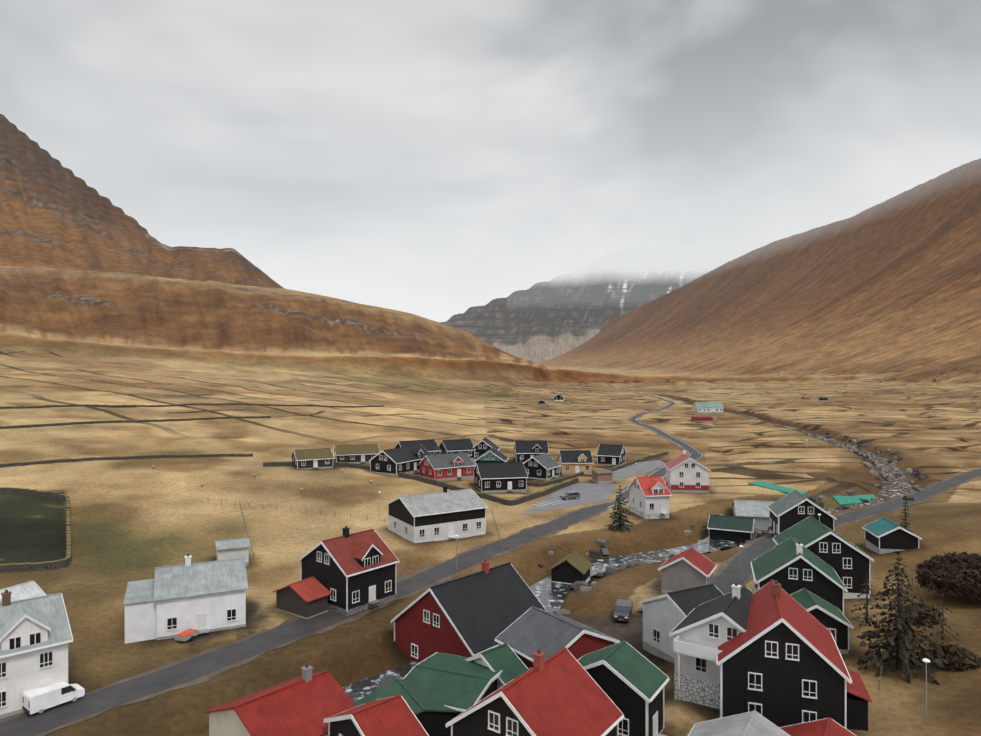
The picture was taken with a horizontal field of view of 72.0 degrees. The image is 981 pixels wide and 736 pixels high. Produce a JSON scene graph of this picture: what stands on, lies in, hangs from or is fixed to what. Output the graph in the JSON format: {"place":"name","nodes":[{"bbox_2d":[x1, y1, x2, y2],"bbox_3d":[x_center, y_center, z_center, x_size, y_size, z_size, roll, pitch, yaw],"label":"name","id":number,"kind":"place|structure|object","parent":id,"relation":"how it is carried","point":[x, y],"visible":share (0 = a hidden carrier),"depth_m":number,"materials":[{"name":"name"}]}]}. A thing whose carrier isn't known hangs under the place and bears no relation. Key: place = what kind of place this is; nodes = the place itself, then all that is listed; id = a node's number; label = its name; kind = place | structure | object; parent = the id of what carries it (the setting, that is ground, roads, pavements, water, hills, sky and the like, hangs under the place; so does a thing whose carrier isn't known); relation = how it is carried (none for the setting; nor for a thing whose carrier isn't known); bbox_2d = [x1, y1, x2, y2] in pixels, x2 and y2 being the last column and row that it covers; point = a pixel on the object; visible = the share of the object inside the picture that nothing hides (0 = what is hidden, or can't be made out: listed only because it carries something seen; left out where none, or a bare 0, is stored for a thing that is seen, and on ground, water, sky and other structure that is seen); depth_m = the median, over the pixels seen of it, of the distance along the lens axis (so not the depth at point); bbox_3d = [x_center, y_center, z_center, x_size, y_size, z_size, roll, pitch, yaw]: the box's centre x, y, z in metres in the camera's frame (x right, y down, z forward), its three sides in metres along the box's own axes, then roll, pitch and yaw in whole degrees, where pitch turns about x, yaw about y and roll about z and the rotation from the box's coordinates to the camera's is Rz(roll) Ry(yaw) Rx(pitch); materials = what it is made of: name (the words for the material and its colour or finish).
{"place":"outdoors","nodes":[
{"label":"outdoors","id":0,"kind":"place"},
{"bbox_2d":[0,377,704,735],"bbox_3d":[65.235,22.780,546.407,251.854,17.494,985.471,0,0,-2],"label":"road","id":1,"kind":"structure","parent":0,"point":[105,698],"depth_m":74.07,"materials":[{"name":"grey asphalt"}]},
{"bbox_2d":[22,682,84,714],"bbox_3d":[-39.658,29.788,61.365,2.140,1.812,4.500,0,0,38],"label":"white van","id":2,"kind":"object","parent":1,"relation":"on","point":[38,701],"visible":1,"depth_m":60.46,"materials":[{"name":"paint"}]},
{"bbox_2d":[0,114,980,735],"bbox_3d":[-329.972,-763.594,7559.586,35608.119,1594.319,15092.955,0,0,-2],"label":"terrain","id":3,"kind":"structure","parent":0,"point":[868,324],"depth_m":410.78,"materials":[{"name":"brown plant"}]},
{"bbox_2d":[0,581,45,603],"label":"white house","id":4,"kind":"structure","parent":3,"relation":"on","point":[29,589],"depth_m":76.97,"materials":[{"name":"white metal"}]},
{"bbox_2d":[0,487,71,572],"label":"garden stone wall","id":5,"kind":"structure","parent":3,"relation":"on","point":[66,561],"depth_m":106.36,"materials":[{"name":"grey stone"}]},
{"bbox_2d":[0,590,72,718],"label":"white house","id":6,"kind":"structure","parent":3,"relation":"on","point":[36,637],"depth_m":60.94,"materials":[{"name":"clear paint"}]},
{"bbox_2d":[0,453,252,467],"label":"field stone wall","id":7,"kind":"structure","parent":3,"relation":"on","point":[116,458],"depth_m":173.90,"materials":[{"name":"grey stone"}]},
{"bbox_2d":[0,416,270,428],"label":"field stone wall","id":8,"kind":"structure","parent":3,"relation":"on","point":[97,422],"depth_m":236.38,"materials":[{"name":"grey stone"}]},
{"bbox_2d":[123,554,247,643],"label":"white house","id":9,"kind":"structure","parent":3,"relation":"on","point":[168,602],"depth_m":78.47,"materials":[{"name":"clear paint"}]},
{"bbox_2d":[175,629,198,641],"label":"trailer","id":10,"kind":"object","parent":3,"relation":"on","point":[186,635],"visible":0.92,"depth_m":75.68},
{"bbox_2d":[0,403,383,408],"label":"field stone wall","id":11,"kind":"structure","parent":3,"relation":"on","point":[45,406],"depth_m":293.97,"materials":[{"name":"stone"}]},
{"bbox_2d":[215,538,250,565],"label":"shed","id":12,"kind":"structure","parent":3,"relation":"on","point":[232,549],"depth_m":103.33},
{"bbox_2d":[239,500,253,558],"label":"field fence","id":13,"kind":"object","parent":3,"relation":"on","point":[245,524],"depth_m":125.89,"materials":[{"name":"brown wood"}]},
{"bbox_2d":[204,663,355,735],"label":"red house","id":14,"kind":"structure","parent":3,"relation":"on","point":[307,702],"depth_m":55.50,"materials":[{"name":"clear paint"}]},
{"bbox_2d":[273,576,330,618],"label":"shed","id":15,"kind":"structure","parent":3,"relation":"on","point":[306,598],"depth_m":84.14,"materials":[{"name":"wood"}]},
{"bbox_2d":[290,448,333,468],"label":"house","id":16,"kind":"structure","parent":3,"relation":"on","point":[321,458],"depth_m":180.97,"materials":[{"name":"black wood"}]},
{"bbox_2d":[298,526,398,615],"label":"house","id":17,"kind":"structure","parent":3,"relation":"on","point":[353,573],"depth_m":86.44,"materials":[{"name":"wood"}]},
{"bbox_2d":[212,499,487,519],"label":"field fence","id":18,"kind":"object","parent":3,"relation":"on","point":[306,509],"depth_m":136.46,"materials":[{"name":"brown wood"}]},
{"bbox_2d":[334,444,379,463],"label":"house","id":19,"kind":"structure","parent":3,"relation":"on","point":[361,454],"depth_m":192.66,"materials":[{"name":"black wood"}]},
{"bbox_2d":[324,694,428,735],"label":"house","id":20,"kind":"structure","parent":3,"relation":"on","point":[392,716],"depth_m":51.40,"materials":[{"name":"red metal"}]},
{"bbox_2d":[369,444,431,476],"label":"house","id":21,"kind":"structure","parent":3,"relation":"on","point":[395,461],"depth_m":180.54,"materials":[{"name":"black wood"}]},
{"bbox_2d":[354,678,461,735],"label":"house","id":22,"kind":"structure","parent":3,"relation":"on","point":[433,715],"depth_m":54.99,"materials":[{"name":"green metal"}]},
{"bbox_2d":[394,439,440,454],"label":"house","id":23,"kind":"structure","parent":3,"relation":"on","point":[431,446],"depth_m":201.34,"materials":[{"name":"black wood"}]},
{"bbox_2d":[263,461,578,505],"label":"stone wall","id":24,"kind":"structure","parent":3,"relation":"on","point":[519,500],"depth_m":170.47,"materials":[{"name":"grey stone"}]},
{"bbox_2d":[386,485,487,542],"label":"house","id":25,"kind":"structure","parent":3,"relation":"on","point":[445,514],"depth_m":122.34,"materials":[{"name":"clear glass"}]},
{"bbox_2d":[418,452,474,480],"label":"red house","id":26,"kind":"structure","parent":3,"relation":"on","point":[448,466],"depth_m":178.43,"materials":[{"name":"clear wood"}]},
{"bbox_2d":[403,652,501,714],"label":"house","id":27,"kind":"structure","parent":3,"relation":"on","point":[459,683],"depth_m":59.11,"materials":[{"name":"green metal"}]},
{"bbox_2d":[455,535,457,568],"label":"street lamp","id":28,"kind":"object","parent":3,"relation":"on","point":[456,536],"visible":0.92,"depth_m":102.81,"materials":[{"name":"grey metal"}]},
{"bbox_2d":[439,439,475,460],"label":"house","id":29,"kind":"structure","parent":3,"relation":"on","point":[457,446],"depth_m":208.87,"materials":[{"name":"black wood"}]},
{"bbox_2d":[390,559,546,662],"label":"house","id":30,"kind":"structure","parent":3,"relation":"on","point":[471,615],"depth_m":74.64,"materials":[{"name":"clear wood"}]},
{"bbox_2d":[473,437,499,458],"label":"house","id":31,"kind":"structure","parent":3,"relation":"on","point":[484,445],"depth_m":209.60,"materials":[{"name":"black wood"}]},
{"bbox_2d":[474,447,507,465],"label":"teal house","id":32,"kind":"structure","parent":3,"relation":"on","point":[492,454],"depth_m":192.97,"materials":[{"name":"clear wood"}]},
{"bbox_2d":[465,643,528,689],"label":"house shed slats","id":33,"kind":"object","parent":3,"relation":"on","point":[507,661],"visible":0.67,"depth_m":62.22,"materials":[{"name":"green metal"}]},
{"bbox_2d":[492,513,503,556],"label":"field fence","id":34,"kind":"object","parent":3,"relation":"on","point":[500,538],"depth_m":118.80,"materials":[{"name":"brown wood"}]},
{"bbox_2d":[473,462,527,492],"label":"house","id":35,"kind":"structure","parent":3,"relation":"on","point":[498,477],"depth_m":167.64,"materials":[{"name":"black wood"}]},
{"bbox_2d":[514,441,548,462],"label":"house","id":36,"kind":"structure","parent":3,"relation":"on","point":[525,450],"depth_m":211.32,"materials":[{"name":"black wood"}]},
{"bbox_2d":[445,647,623,735],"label":"house","id":37,"kind":"structure","parent":3,"relation":"on","point":[561,692],"depth_m":49.95,"materials":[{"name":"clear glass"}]},
{"bbox_2d":[523,453,560,480],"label":"house","id":38,"kind":"structure","parent":3,"relation":"on","point":[545,466],"depth_m":184.47,"materials":[{"name":"black wood"}]},
{"bbox_2d":[538,399,545,404],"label":"house","id":39,"kind":"structure","parent":3,"relation":"on","point":[542,401],"depth_m":486.04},
{"bbox_2d":[527,471,583,486],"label":"stone wall","id":40,"kind":"structure","parent":3,"relation":"on","point":[554,481],"depth_m":179.02,"materials":[{"name":"grey stone"}]},
{"bbox_2d":[494,606,619,669],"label":"house","id":41,"kind":"structure","parent":3,"relation":"on","point":[526,635],"depth_m":65.70,"materials":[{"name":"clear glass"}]},
{"bbox_2d":[554,394,564,400],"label":"hill hut","id":42,"kind":"object","parent":3,"relation":"on","point":[558,397],"visible":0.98,"depth_m":542.45,"materials":[{"name":"black wood"}]},
{"bbox_2d":[521,483,618,514],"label":"car park","id":43,"kind":"structure","parent":3,"relation":"on","point":[591,492],"depth_m":161.65,"materials":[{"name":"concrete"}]},
{"bbox_2d":[560,491,579,499],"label":"parked car","id":44,"kind":"object","parent":43,"relation":"on","point":[570,494],"visible":0.92,"depth_m":157.89,"materials":[{"name":"paint"}]},
{"bbox_2d":[549,550,592,583],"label":"turf house","id":45,"kind":"structure","parent":3,"relation":"on","point":[573,567],"depth_m":103.16,"materials":[{"name":"black wood"}]},
{"bbox_2d":[557,450,593,474],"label":"yellow house","id":46,"kind":"structure","parent":3,"relation":"on","point":[570,462],"depth_m":194.57,"materials":[{"name":"clear wood"}]},
{"bbox_2d":[592,470,613,483],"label":"shed","id":47,"kind":"structure","parent":3,"relation":"on","point":[601,476],"depth_m":180.09,"materials":[{"name":"brown brick"}]},
{"bbox_2d":[596,444,626,466],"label":"house","id":48,"kind":"structure","parent":3,"relation":"on","point":[611,455],"depth_m":213.00,"materials":[{"name":"black wood"}]},
{"bbox_2d":[573,587,661,599],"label":"yard fence","id":49,"kind":"object","parent":3,"relation":"on","point":[624,591],"visible":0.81,"depth_m":91.72,"materials":[{"name":"brown wood"}]},
{"bbox_2d":[606,486,632,531],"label":"conifer tree","id":50,"kind":"object","parent":3,"relation":"on","point":[620,520],"visible":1,"depth_m":128.62,"materials":[{"name":"green plant"}]},
{"bbox_2d":[613,599,632,621],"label":"van","id":51,"kind":"object","parent":3,"relation":"on","point":[623,610],"visible":1,"depth_m":83.11,"materials":[{"name":"paint"}]},
{"bbox_2d":[577,640,669,735],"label":"green house","id":52,"kind":"structure","parent":3,"relation":"on","point":[630,681],"depth_m":55.57,"materials":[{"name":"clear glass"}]},
{"bbox_2d":[608,451,667,471],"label":"stone wall","id":53,"kind":"structure","parent":3,"relation":"on","point":[645,458],"depth_m":220.06,"materials":[{"name":"grey stone"}]},
{"bbox_2d":[612,460,665,480],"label":"gravel lot","id":54,"kind":"structure","parent":3,"relation":"on","point":[633,470],"depth_m":205.11,"materials":[{"name":"grey gravel"}]},
{"bbox_2d":[627,476,670,518],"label":"house","id":55,"kind":"structure","parent":3,"relation":"on","point":[649,497],"depth_m":138.69,"materials":[{"name":"clear paint"}]},
{"bbox_2d":[410,431,928,664],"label":"stream rocks","id":56,"kind":"object","parent":3,"relation":"on","point":[594,554],"visible":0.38,"depth_m":134.05,"materials":[{"name":"grey stone"}]},
{"bbox_2d":[638,584,723,663],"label":"white house wing","id":57,"kind":"structure","parent":3,"relation":"on","point":[665,615],"depth_m":71.83,"materials":[{"name":"white paint"}]},
{"bbox_2d":[658,547,716,593],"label":"house","id":58,"kind":"structure","parent":3,"relation":"on","point":[691,567],"depth_m":91.55,"materials":[{"name":"beige paint"}]},
{"bbox_2d":[664,449,710,492],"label":"house","id":59,"kind":"structure","parent":3,"relation":"on","point":[685,473],"depth_m":168.18,"materials":[{"name":"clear paint"}]},
{"bbox_2d":[692,416,713,421],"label":"shed","id":60,"kind":"structure","parent":3,"relation":"on","point":[702,418],"depth_m":384.48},
{"bbox_2d":[693,402,723,413],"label":"house","id":61,"kind":"structure","parent":3,"relation":"on","point":[707,407],"depth_m":437.53,"materials":[{"name":"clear paint"}]},
{"bbox_2d":[669,582,753,709],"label":"white house","id":62,"kind":"structure","parent":3,"relation":"on","point":[702,632],"depth_m":61.71,"materials":[{"name":"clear paint"}]},
{"bbox_2d":[707,514,754,543],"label":"shed","id":63,"kind":"structure","parent":3,"relation":"on","point":[730,528],"depth_m":129.07,"materials":[{"name":"black wood"}]},
{"bbox_2d":[739,545,742,581],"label":"street lamp","id":64,"kind":"object","parent":3,"relation":"on","point":[741,546],"visible":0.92,"depth_m":96.84,"materials":[{"name":"grey metal"}]},
{"bbox_2d":[731,500,773,532],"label":"shed","id":65,"kind":"structure","parent":3,"relation":"on","point":[758,511],"depth_m":138.73,"materials":[{"name":"grey metal"}]},
{"bbox_2d":[748,481,806,494],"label":"tarp","id":66,"kind":"object","parent":3,"relation":"on","point":[783,489],"visible":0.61,"depth_m":174.90,"materials":[{"name":"teal plastic"}]},
{"bbox_2d":[716,579,871,730],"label":"house","id":67,"kind":"structure","parent":3,"relation":"on","point":[780,661],"depth_m":56.71,"materials":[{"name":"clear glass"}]},
{"bbox_2d":[750,537,847,614],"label":"green house row","id":68,"kind":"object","parent":3,"relation":"on","point":[791,565],"visible":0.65,"depth_m":81.29,"materials":[{"name":"clear wood"}]},
{"bbox_2d":[767,490,836,535],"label":"grey house row","id":69,"kind":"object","parent":3,"relation":"on","point":[790,509],"visible":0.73,"depth_m":119.62,"materials":[{"name":"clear wood"}]},
{"bbox_2d":[790,588,853,653],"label":"green house row","id":70,"kind":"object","parent":3,"relation":"on","point":[834,621],"visible":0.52,"depth_m":72.66,"materials":[{"name":"clear wood"}]},
{"bbox_2d":[772,516,873,598],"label":"green house row","id":71,"kind":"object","parent":3,"relation":"on","point":[847,560],"visible":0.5,"depth_m":89.61,"materials":[{"name":"clear wood"}]},
{"bbox_2d":[819,397,827,400],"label":"hut","id":72,"kind":"object","parent":3,"relation":"on","point":[823,398],"visible":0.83,"depth_m":564.91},
{"bbox_2d":[832,494,874,505],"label":"tarp","id":73,"kind":"object","parent":3,"relation":"on","point":[847,500],"visible":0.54,"depth_m":164.93,"materials":[{"name":"teal plastic"}]},
{"bbox_2d":[851,573,880,627],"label":"larch tree","id":74,"kind":"object","parent":3,"relation":"on","point":[866,618],"visible":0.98,"depth_m":80.28,"materials":[{"name":"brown plant"}]},
{"bbox_2d":[862,517,921,553],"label":"teal hut","id":75,"kind":"object","parent":3,"relation":"on","point":[883,535],"visible":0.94,"depth_m":106.54,"materials":[{"name":"wood"}]},
{"bbox_2d":[879,577,912,689],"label":"fence","id":76,"kind":"object","parent":3,"relation":"on","point":[887,640],"depth_m":71.52,"materials":[{"name":"brown wood"}]},
{"bbox_2d":[857,551,947,684],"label":"larch tree","id":77,"kind":"object","parent":3,"relation":"on","point":[896,643],"visible":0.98,"depth_m":67.35,"materials":[{"name":"green plant"}]},
{"bbox_2d":[899,496,912,532],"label":"conifer tree","id":78,"kind":"object","parent":3,"relation":"on","point":[905,519],"visible":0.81,"depth_m":113.07,"materials":[{"name":"green plant"}]},
{"bbox_2d":[904,601,945,623],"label":"hill shrub","id":79,"kind":"object","parent":3,"relation":"on","point":[926,611],"visible":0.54,"depth_m":78.11,"materials":[{"name":"brown plant"}]},
{"bbox_2d":[922,658,929,723],"bbox_3d":[37.148,27.699,57.545,0.600,5.800,0.600,0,0,-2],"label":"street lamp","id":80,"kind":"object","parent":3,"relation":"on","point":[925,660],"visible":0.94,"depth_m":57.50,"materials":[{"name":"grey metal"}]},
{"bbox_2d":[925,593,960,642],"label":"larch tree","id":81,"kind":"object","parent":3,"relation":"on","point":[941,634],"visible":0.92,"depth_m":73.24,"materials":[{"name":"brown plant"}]},
{"bbox_2d":[915,551,980,601],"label":"shrub","id":82,"kind":"object","parent":3,"relation":"on","point":[949,572],"visible":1,"depth_m":82.28,"materials":[{"name":"brown plant"}]},
{"bbox_2d":[923,641,980,671],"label":"hill shrub","id":83,"kind":"object","parent":3,"relation":"on","point":[955,655],"visible":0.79,"depth_m":66.33,"materials":[{"name":"brown plant"}]},
{"bbox_2d":[0,0,980,321],"label":"sky","id":84,"kind":"structure","parent":0,"point":[435,160],"materials":[{"name":"grey"}]},
{"bbox_2d":[342,397,911,701],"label":"stream water","id":85,"kind":"structure","parent":0,"point":[546,591],"depth_m":116.23,"materials":[{"name":"grey liquid"}]},
{"bbox_2d":[688,710,855,735],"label":"house roof","id":86,"kind":"structure","parent":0,"point":[753,723],"depth_m":50.77,"materials":[{"name":"grey metal"}]},
{"bbox_2d":[637,468,980,610],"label":"road","id":87,"kind":"structure","parent":0,"point":[727,578],"depth_m":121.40,"materials":[{"name":"grey asphalt"}]}
]}

